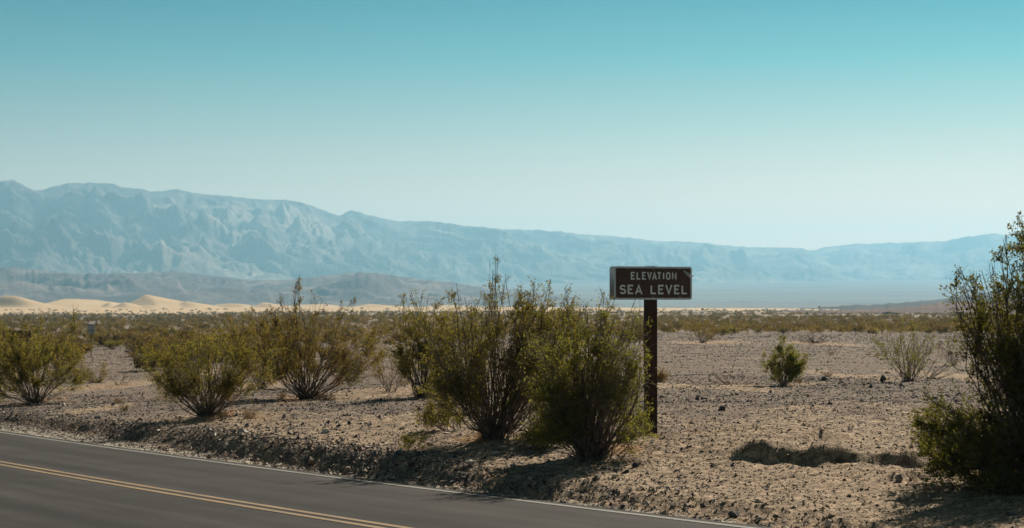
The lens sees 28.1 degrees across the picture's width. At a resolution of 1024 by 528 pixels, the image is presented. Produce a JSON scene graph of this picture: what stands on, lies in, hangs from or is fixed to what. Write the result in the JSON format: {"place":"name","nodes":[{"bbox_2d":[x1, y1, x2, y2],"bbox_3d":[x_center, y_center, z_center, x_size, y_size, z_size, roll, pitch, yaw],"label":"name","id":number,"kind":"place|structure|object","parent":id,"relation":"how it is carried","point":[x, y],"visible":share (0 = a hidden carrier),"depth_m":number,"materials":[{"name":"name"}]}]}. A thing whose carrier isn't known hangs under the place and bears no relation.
{"place":"outdoors","nodes":[
{"label":"outdoors","id":0,"kind":"place"},
{"bbox_2d":[0,267,600,304],"bbox_3d":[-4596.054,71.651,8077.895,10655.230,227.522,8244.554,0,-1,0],"label":"hills","id":1,"kind":"structure","parent":0,"point":[345,288],"depth_m":7878.10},
{"bbox_2d":[0,431,771,527],"bbox_3d":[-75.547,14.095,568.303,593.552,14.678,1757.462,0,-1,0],"label":"road","id":2,"kind":"structure","parent":0,"point":[31,499],"depth_m":24.46,"materials":[{"name":"grey asphalt"}]},
{"bbox_2d":[0,464,384,527],"bbox_3d":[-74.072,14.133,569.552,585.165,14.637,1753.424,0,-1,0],"label":"line","id":3,"kind":"object","parent":2,"relation":"on","point":[201,498],"visible":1,"depth_m":24.59,"materials":[{"name":"yellow paint"}]},
{"bbox_2d":[0,461,411,527],"bbox_3d":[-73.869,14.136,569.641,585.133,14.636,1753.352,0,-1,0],"label":"line","id":4,"kind":"object","parent":2,"relation":"on","point":[216,497],"visible":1,"depth_m":24.74,"materials":[{"name":"yellow paint"}]},
{"bbox_2d":[0,432,754,527],"bbox_3d":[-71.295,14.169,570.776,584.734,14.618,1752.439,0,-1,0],"label":"edge line","id":5,"kind":"object","parent":2,"relation":"on","point":[413,486],"visible":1,"depth_m":26.11,"materials":[{"name":"white paint"}]},
{"bbox_2d":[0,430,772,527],"bbox_3d":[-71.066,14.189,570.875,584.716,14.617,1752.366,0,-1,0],"label":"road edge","id":6,"kind":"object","parent":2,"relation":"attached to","point":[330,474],"visible":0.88,"depth_m":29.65,"materials":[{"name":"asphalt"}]},
{"bbox_2d":[0,295,838,313],"bbox_3d":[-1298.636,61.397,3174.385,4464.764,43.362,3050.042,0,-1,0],"label":"sand dunes","id":7,"kind":"structure","parent":0,"point":[148,303],"depth_m":3380.96,"materials":[{"name":"beige sand"}]},
{"bbox_2d":[5,307,830,313],"bbox_3d":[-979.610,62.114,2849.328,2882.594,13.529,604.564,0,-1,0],"label":"dune scrub","id":8,"kind":"object","parent":7,"relation":"on","point":[277,310],"visible":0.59,"depth_m":2891.07,"materials":[{"name":"green plant"}]},
{"bbox_2d":[0,180,846,283],"bbox_3d":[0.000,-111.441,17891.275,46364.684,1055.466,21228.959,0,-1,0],"label":"mountain range","id":9,"kind":"structure","parent":0,"point":[92,228],"depth_m":16261.35,"materials":[{"name":"stone"}]},
{"bbox_2d":[0,279,1023,527],"bbox_3d":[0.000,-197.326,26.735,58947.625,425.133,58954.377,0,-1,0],"label":"ground","id":10,"kind":"structure","parent":0,"point":[786,295],"depth_m":35.19,"materials":[{"name":"grey gravel"}]},
{"bbox_2d":[3,331,30,378],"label":"roadside board","id":11,"kind":"object","parent":10,"relation":"on","point":[20,333],"visible":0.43,"depth_m":91.95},
{"bbox_2d":[0,326,51,352],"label":"scrub bush","id":12,"kind":"object","parent":10,"relation":"on","point":[18,339],"visible":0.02,"depth_m":123.91,"materials":[{"name":"green plant"}]},
{"bbox_2d":[0,331,54,371],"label":"scrub bush","id":13,"kind":"object","parent":10,"relation":"on","point":[32,344],"visible":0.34,"depth_m":109.38,"materials":[{"name":"green plant"}]},
{"bbox_2d":[21,330,68,353],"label":"scrub bush","id":14,"kind":"object","parent":10,"relation":"on","point":[48,337],"visible":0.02,"depth_m":137.26,"materials":[{"name":"green plant"}]},
{"bbox_2d":[0,308,101,403],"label":"creosote bush","id":15,"kind":"object","parent":10,"relation":"on","point":[17,366],"visible":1,"depth_m":56.17,"materials":[{"name":"green plant"}]},
{"bbox_2d":[34,336,87,367],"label":"scrub bush","id":16,"kind":"object","parent":10,"relation":"on","point":[72,353],"visible":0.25,"depth_m":120.77,"materials":[{"name":"green plant"}]},
{"bbox_2d":[59,337,94,356],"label":"scrub bush","id":17,"kind":"object","parent":10,"relation":"on","point":[84,348],"visible":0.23,"depth_m":153.26,"materials":[{"name":"green plant"}]},
{"bbox_2d":[66,355,108,382],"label":"creosote shrub","id":18,"kind":"object","parent":10,"relation":"on","point":[100,379],"visible":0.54,"depth_m":82.74,"materials":[{"name":"green plant"}]},
{"bbox_2d":[80,331,100,339],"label":"scrub bush","id":19,"kind":"object","parent":10,"relation":"on","point":[85,334],"visible":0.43,"depth_m":320.13,"materials":[{"name":"green plant"}]},
{"bbox_2d":[87,324,94,356],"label":"speed limit sign","id":20,"kind":"object","parent":10,"relation":"on","point":[91,329],"visible":0.98,"depth_m":169.36,"materials":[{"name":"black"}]},
{"bbox_2d":[92,331,125,346],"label":"scrub bush","id":21,"kind":"object","parent":10,"relation":"on","point":[102,339],"visible":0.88,"depth_m":247.55,"materials":[{"name":"green plant"}]},
{"bbox_2d":[104,338,121,348],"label":"scrub bush","id":22,"kind":"object","parent":10,"relation":"on","point":[111,343],"visible":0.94,"depth_m":225.94,"materials":[{"name":"green plant"}]},
{"bbox_2d":[113,397,124,402],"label":"dry tuft","id":23,"kind":"object","parent":10,"relation":"on","point":[118,401],"visible":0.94,"depth_m":53.01,"materials":[{"name":"plant"}]},
{"bbox_2d":[110,373,132,384],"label":"dead shrub","id":24,"kind":"object","parent":10,"relation":"on","point":[122,380],"visible":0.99,"depth_m":77.79,"materials":[{"name":"grey plant"}]},
{"bbox_2d":[119,404,129,410],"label":"dry tuft","id":25,"kind":"object","parent":10,"relation":"on","point":[125,408],"visible":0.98,"depth_m":48.18,"materials":[{"name":"plant"}]},
{"bbox_2d":[116,331,137,341],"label":"scrub bush","id":26,"kind":"object","parent":10,"relation":"on","point":[130,335],"visible":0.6,"depth_m":303.17,"materials":[{"name":"green plant"}]},
{"bbox_2d":[120,334,167,353],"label":"scrub bush","id":27,"kind":"object","parent":10,"relation":"on","point":[140,339],"visible":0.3,"depth_m":167.22,"materials":[{"name":"green plant"}]},
{"bbox_2d":[128,339,163,353],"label":"scrub bush","id":28,"kind":"object","parent":10,"relation":"on","point":[138,347],"visible":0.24,"depth_m":163.45,"materials":[{"name":"green plant"}]},
{"bbox_2d":[134,346,157,369],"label":"creosote shrub","id":29,"kind":"object","parent":10,"relation":"on","point":[142,350],"visible":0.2,"depth_m":105.96,"materials":[{"name":"green plant"}]},
{"bbox_2d":[140,326,153,331],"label":"scrub bush","id":30,"kind":"object","parent":10,"relation":"on","point":[147,329],"visible":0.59,"depth_m":416.42,"materials":[{"name":"green plant"}]},
{"bbox_2d":[128,345,166,370],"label":"scrub bush","id":31,"kind":"object","parent":10,"relation":"on","point":[139,365],"visible":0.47,"depth_m":104.93,"materials":[{"name":"green plant"}]},
{"bbox_2d":[140,342,154,352],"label":"scrub bush","id":32,"kind":"object","parent":10,"relation":"on","point":[145,345],"visible":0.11,"depth_m":158.03,"materials":[{"name":"green plant"}]},
{"bbox_2d":[152,326,168,334],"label":"scrub bush","id":33,"kind":"object","parent":10,"relation":"on","point":[157,329],"visible":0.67,"depth_m":405.27,"materials":[{"name":"green plant"}]},
{"bbox_2d":[156,350,185,367],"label":"scrub bush","id":34,"kind":"object","parent":10,"relation":"on","point":[173,360],"visible":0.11,"depth_m":115.38,"materials":[{"name":"green plant"}]},
{"bbox_2d":[151,336,192,349],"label":"scrub bush","id":35,"kind":"object","parent":10,"relation":"on","point":[182,341],"visible":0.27,"depth_m":149.04,"materials":[{"name":"green plant"}]},
{"bbox_2d":[166,327,179,333],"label":"scrub bush","id":36,"kind":"object","parent":10,"relation":"on","point":[173,330],"visible":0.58,"depth_m":399.36,"materials":[{"name":"green plant"}]},
{"bbox_2d":[160,326,191,339],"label":"scrub bush","id":37,"kind":"object","parent":10,"relation":"on","point":[178,332],"visible":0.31,"depth_m":232.12,"materials":[{"name":"green plant"}]},
{"bbox_2d":[166,336,225,364],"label":"scrub bush","id":38,"kind":"object","parent":10,"relation":"on","point":[192,347],"visible":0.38,"depth_m":114.21,"materials":[{"name":"green plant"}]},
{"bbox_2d":[180,330,214,341],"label":"scrub bush","id":39,"kind":"object","parent":10,"relation":"on","point":[187,337],"visible":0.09,"depth_m":157.03,"materials":[{"name":"green plant"}]},
{"bbox_2d":[199,323,210,327],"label":"scrub bush","id":40,"kind":"object","parent":10,"relation":"on","point":[204,324],"visible":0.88,"depth_m":562.69,"materials":[{"name":"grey plant"}]},
{"bbox_2d":[131,311,288,416],"bbox_3d":[-6.326,2.072,42.356,3.436,2.209,2.815,0,-1,0],"label":"creosote bush","id":41,"kind":"object","parent":10,"relation":"on","point":[181,387],"visible":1,"depth_m":41.98,"materials":[{"name":"green plant"}]},
{"bbox_2d":[197,333,225,354],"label":"scrub bush","id":42,"kind":"object","parent":10,"relation":"on","point":[210,337],"visible":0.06,"depth_m":147.76,"materials":[{"name":"green plant"}]},
{"bbox_2d":[188,334,243,362],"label":"scrub bush","id":43,"kind":"object","parent":10,"relation":"on","point":[223,344],"visible":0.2,"depth_m":126.96,"materials":[{"name":"green plant"}]},
{"bbox_2d":[216,408,228,417],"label":"dry tuft","id":44,"kind":"object","parent":10,"relation":"on","point":[221,415],"visible":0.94,"depth_m":41.24,"materials":[{"name":"plant"}]},
{"bbox_2d":[241,406,258,419],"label":"dry tuft","id":45,"kind":"object","parent":10,"relation":"on","point":[250,416],"visible":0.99,"depth_m":39.79,"materials":[{"name":"plant"}]},
{"bbox_2d":[218,306,292,388],"bbox_3d":[-7.693,2.539,62.737,2.803,2.666,1.674,0,-1,16],"label":"creosote bush","id":46,"kind":"object","parent":10,"relation":"on","point":[265,384],"visible":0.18,"depth_m":62.67,"materials":[{"name":"green plant"}]},
{"bbox_2d":[275,390,288,398],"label":"dry tuft","id":47,"kind":"object","parent":10,"relation":"on","point":[282,395],"visible":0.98,"depth_m":49.56,"materials":[{"name":"plant"}]},
{"bbox_2d":[308,457,316,463],"bbox_3d":[-3.023,2.992,31.100,0.139,0.134,0.144,0,-1,-20],"label":"rock","id":48,"kind":"object","parent":10,"relation":"on","point":[311,460],"visible":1,"depth_m":31.05,"materials":[{"name":"grey stone"}]},
{"bbox_2d":[301,336,324,344],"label":"scrub bush","id":49,"kind":"object","parent":10,"relation":"on","point":[315,339],"visible":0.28,"depth_m":201.89,"materials":[{"name":"green plant"}]},
{"bbox_2d":[238,275,389,399],"bbox_3d":[-4.766,1.755,49.108,3.750,3.044,2.673,0,-1,0],"label":"creosote bush","id":50,"kind":"object","parent":10,"relation":"on","point":[339,353],"visible":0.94,"depth_m":49.02,"materials":[{"name":"green plant"}]},
{"bbox_2d":[316,347,327,359],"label":"scrub bush","id":51,"kind":"object","parent":10,"relation":"on","point":[322,353],"visible":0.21,"depth_m":125.51,"materials":[{"name":"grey plant"}]},
{"bbox_2d":[320,392,335,399],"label":"dry tuft","id":52,"kind":"object","parent":10,"relation":"on","point":[327,396],"visible":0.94,"depth_m":48.80,"materials":[{"name":"plant"}]},
{"bbox_2d":[320,333,338,343],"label":"scrub bush","id":53,"kind":"object","parent":10,"relation":"on","point":[333,334],"visible":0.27,"depth_m":220.09,"materials":[{"name":"green plant"}]},
{"bbox_2d":[339,334,351,342],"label":"scrub bush","id":54,"kind":"object","parent":10,"relation":"on","point":[346,337],"visible":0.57,"depth_m":234.48,"materials":[{"name":"green plant"}]},
{"bbox_2d":[340,330,356,336],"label":"scrub bush","id":55,"kind":"object","parent":10,"relation":"on","point":[348,334],"visible":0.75,"depth_m":279.56,"materials":[{"name":"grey plant"}]},
{"bbox_2d":[327,352,375,382],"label":"creosote bush","id":56,"kind":"object","parent":10,"relation":"on","point":[359,374],"visible":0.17,"depth_m":62.53,"materials":[{"name":"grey plant"}]},
{"bbox_2d":[359,336,381,344],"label":"scrub bush","id":57,"kind":"object","parent":10,"relation":"on","point":[372,340],"visible":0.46,"depth_m":195.64,"materials":[{"name":"green plant"}]},
{"bbox_2d":[382,338,396,344],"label":"scrub bush","id":58,"kind":"object","parent":10,"relation":"on","point":[389,340],"visible":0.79,"depth_m":196.40,"materials":[{"name":"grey plant"}]},
{"bbox_2d":[365,340,416,391],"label":"creosote bush","id":59,"kind":"object","parent":10,"relation":"on","point":[379,368],"visible":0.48,"depth_m":53.44,"materials":[{"name":"green plant"}]},
{"bbox_2d":[389,331,411,342],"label":"scrub bush","id":60,"kind":"object","parent":10,"relation":"on","point":[394,336],"visible":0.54,"depth_m":219.19,"materials":[{"name":"green plant"}]},
{"bbox_2d":[1,425,805,527],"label":"shoulder chips","id":61,"kind":"object","parent":10,"relation":"on","point":[135,447],"visible":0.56,"depth_m":34.98,"materials":[{"name":"stone"}]},
{"bbox_2d":[394,429,441,449],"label":"creosote bush","id":62,"kind":"object","parent":10,"relation":"on","point":[410,440],"visible":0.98,"depth_m":30.00,"materials":[{"name":"plant"}]},
{"bbox_2d":[384,289,467,397],"bbox_3d":[-1.926,1.837,47.356,2.059,2.517,1.613,0,-1,0],"label":"creosote bush","id":63,"kind":"object","parent":10,"relation":"on","point":[404,366],"visible":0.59,"depth_m":47.25,"materials":[{"name":"green plant"}]},
{"bbox_2d":[412,392,466,430],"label":"creosote bush","id":64,"kind":"object","parent":10,"relation":"on","point":[431,419],"visible":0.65,"depth_m":32.50,"materials":[{"name":"green plant"}]},
{"bbox_2d":[0,410,949,527],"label":"bank rubble","id":65,"kind":"object","parent":10,"relation":"on","point":[242,431],"visible":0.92,"depth_m":30.93,"materials":[{"name":"stone"}]},
{"bbox_2d":[8,341,969,491],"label":"twig litter","id":66,"kind":"object","parent":10,"relation":"on","point":[489,441],"visible":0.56,"depth_m":30.34,"materials":[{"name":"plant"}]},
{"bbox_2d":[408,254,592,440],"bbox_3d":[-0.174,1.246,30.591,2.815,2.796,1.972,0,-1,0],"label":"creosote bush","id":67,"kind":"object","parent":10,"relation":"on","point":[469,380],"visible":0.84,"depth_m":30.38,"materials":[{"name":"green plant"}]},
{"bbox_2d":[0,310,1022,345],"bbox_3d":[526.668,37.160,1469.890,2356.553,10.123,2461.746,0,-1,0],"label":"distant scrub","id":68,"kind":"object","parent":10,"relation":"on","point":[828,321],"visible":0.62,"depth_m":709.98,"materials":[{"name":"green plant"}]},
{"bbox_2d":[19,393,1023,527],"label":"soil clods","id":69,"kind":"object","parent":10,"relation":"on","point":[888,495],"visible":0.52,"depth_m":25.93,"materials":[{"name":"soil"}]},
{"bbox_2d":[506,403,561,449],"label":"creosote bush","id":70,"kind":"object","parent":10,"relation":"on","point":[533,428],"visible":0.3,"depth_m":28.91,"materials":[{"name":"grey plant"}]},
{"bbox_2d":[510,287,659,461],"bbox_3d":[0.948,1.482,27.303,2.056,2.395,1.514,0,-1,0],"label":"creosote bush","id":71,"kind":"object","parent":10,"relation":"on","point":[570,413],"visible":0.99,"depth_m":27.15,"materials":[{"name":"green plant"}]},
{"bbox_2d":[616,328,642,342],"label":"scrub bush","id":72,"kind":"object","parent":10,"relation":"on","point":[634,333],"visible":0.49,"depth_m":190.00,"materials":[{"name":"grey plant"}]},
{"bbox_2d":[632,462,638,466],"bbox_3d":[1.587,2.587,26.329,0.079,0.074,0.083,-1,-1,37],"label":"rock","id":73,"kind":"object","parent":10,"relation":"on","point":[635,464],"visible":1,"depth_m":26.30,"materials":[{"name":"stone"}]},
{"bbox_2d":[610,266,693,433],"bbox_3d":[2.054,1.512,30.006,1.265,2.961,0.230,0,-1,-22],"label":"elevation sign","id":74,"kind":"object","parent":10,"relation":"on","point":[650,286],"visible":0.96,"depth_m":29.97,"materials":[{"name":"wood"}]},
{"bbox_2d":[657,366,671,381],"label":"tumbleweed","id":75,"kind":"object","parent":10,"relation":"on","point":[660,376],"visible":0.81,"depth_m":58.31,"materials":[{"name":"plant"}]},
{"bbox_2d":[659,325,672,330],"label":"scrub bush","id":76,"kind":"object","parent":10,"relation":"on","point":[668,327],"visible":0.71,"depth_m":337.49,"materials":[{"name":"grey plant"}]},
{"bbox_2d":[684,317,722,342],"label":"creosote shrub","id":77,"kind":"object","parent":10,"relation":"on","point":[698,328],"visible":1,"depth_m":193.21,"materials":[{"name":"green plant"}]},
{"bbox_2d":[718,405,725,410],"bbox_3d":[3.886,2.692,37.992,0.121,0.141,0.158,1,-1,-33],"label":"rock","id":78,"kind":"object","parent":10,"relation":"on","point":[722,408],"visible":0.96,"depth_m":37.94,"materials":[{"name":"grey stone"}]},
{"bbox_2d":[713,326,732,334],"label":"scrub bush","id":79,"kind":"object","parent":10,"relation":"on","point":[724,331],"visible":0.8,"depth_m":282.60,"materials":[{"name":"green plant"}]},
{"bbox_2d":[727,326,739,333],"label":"scrub bush","id":80,"kind":"object","parent":10,"relation":"on","point":[734,329],"visible":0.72,"depth_m":302.47,"materials":[{"name":"green plant"}]},
{"bbox_2d":[728,510,739,517],"bbox_3d":[2.365,2.673,21.827,0.113,0.100,0.137,-1,-2,41],"label":"rock","id":81,"kind":"object","parent":10,"relation":"on","point":[733,513],"visible":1,"depth_m":21.79,"materials":[{"name":"grey stone"}]},
{"bbox_2d":[705,356,764,384],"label":"dead shrub","id":82,"kind":"object","parent":10,"relation":"on","point":[725,383],"visible":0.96,"depth_m":53.31,"materials":[{"name":"brown plant"}]},
{"bbox_2d":[778,328,788,333],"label":"scrub bush","id":83,"kind":"object","parent":10,"relation":"on","point":[781,330],"visible":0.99,"depth_m":314.33,"materials":[{"name":"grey plant"}]},
{"bbox_2d":[758,333,811,385],"bbox_3d":[7.073,2.434,53.151,1.407,1.550,1.048,0,-1,0],"label":"creosote shrub","id":84,"kind":"object","parent":10,"relation":"on","point":[790,364],"visible":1,"depth_m":53.02,"materials":[{"name":"green plant"}]},
{"bbox_2d":[793,331,829,342],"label":"dead shrub","id":85,"kind":"object","parent":10,"relation":"on","point":[812,339],"visible":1,"depth_m":187.51,"materials":[{"name":"grey plant"}]},
{"bbox_2d":[821,370,833,376],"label":"dry tuft","id":86,"kind":"object","parent":10,"relation":"on","point":[828,374],"visible":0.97,"depth_m":62.08,"materials":[{"name":"plant"}]},
{"bbox_2d":[824,520,831,526],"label":"rock","id":87,"kind":"object","parent":10,"relation":"on","point":[827,523],"visible":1,"depth_m":20.57,"materials":[{"name":"grey stone"}]},
{"bbox_2d":[852,325,865,331],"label":"scrub bush","id":88,"kind":"object","parent":10,"relation":"on","point":[859,326],"visible":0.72,"depth_m":340.45,"materials":[{"name":"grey plant"}]},
{"bbox_2d":[867,329,876,333],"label":"scrub bush","id":89,"kind":"object","parent":10,"relation":"on","point":[872,331],"visible":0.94,"depth_m":301.13,"materials":[{"name":"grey plant"}]},
{"bbox_2d":[895,474,902,481],"bbox_3d":[4.523,2.501,23.915,0.076,0.102,0.099,0,-1,-17],"label":"rock","id":90,"kind":"object","parent":10,"relation":"on","point":[898,477],"visible":1,"depth_m":23.88,"materials":[{"name":"grey stone"}]},
{"bbox_2d":[867,319,942,381],"bbox_3d":[10.741,2.349,55.740,1.733,1.788,1.566,-1,-1,36],"label":"creosote shrub","id":91,"kind":"object","parent":10,"relation":"on","point":[907,375],"visible":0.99,"depth_m":55.65,"materials":[{"name":"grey plant"}]},
{"bbox_2d":[923,327,933,332],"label":"scrub bush","id":92,"kind":"object","parent":10,"relation":"on","point":[928,330],"visible":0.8,"depth_m":314.33,"materials":[{"name":"green plant"}]},
{"bbox_2d":[922,312,948,327],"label":"creosote shrub","id":93,"kind":"object","parent":10,"relation":"on","point":[933,322],"visible":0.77,"depth_m":368.85,"materials":[{"name":"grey plant"}]},
{"bbox_2d":[931,325,950,333],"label":"scrub bush","id":94,"kind":"object","parent":10,"relation":"on","point":[939,330],"visible":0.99,"depth_m":304.58,"materials":[{"name":"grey plant"}]},
{"bbox_2d":[922,357,962,378],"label":"dead shrub","id":95,"kind":"object","parent":10,"relation":"on","point":[931,376],"visible":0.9,"depth_m":58.13,"materials":[{"name":"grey plant"}]},
{"bbox_2d":[933,334,967,364],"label":"creosote shrub","id":96,"kind":"object","parent":10,"relation":"on","point":[952,352],"visible":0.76,"depth_m":82.37,"materials":[{"name":"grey plant"}]},
{"bbox_2d":[901,211,1023,495],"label":"creosote bush","id":97,"kind":"object","parent":10,"relation":"on","point":[993,454],"visible":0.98,"depth_m":23.01,"materials":[{"name":"green plant"}]},
{"bbox_2d":[0,0,1023,249],"label":"sky","id":98,"kind":"structure","parent":0,"point":[806,124],"materials":[{"name":"blue"}]},
{"bbox_2d":[780,301,1020,314],"bbox_3d":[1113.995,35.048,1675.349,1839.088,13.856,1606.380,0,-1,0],"label":"badland slope","id":99,"kind":"structure","parent":0,"point":[935,308],"depth_m":1752.71,"materials":[{"name":"beige sand"}]},
{"bbox_2d":[792,288,1023,309],"bbox_3d":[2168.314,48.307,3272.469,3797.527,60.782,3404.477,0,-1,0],"label":"hill","id":100,"kind":"structure","parent":0,"point":[887,305],"depth_m":3402.10,"materials":[{"name":"beige sand"}]},
{"bbox_2d":[808,229,1023,280],"bbox_3d":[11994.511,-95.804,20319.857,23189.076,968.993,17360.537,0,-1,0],"label":"mountain range","id":101,"kind":"structure","parent":0,"point":[922,261],"depth_m":22411.16,"materials":[{"name":"stone"}]}
]}

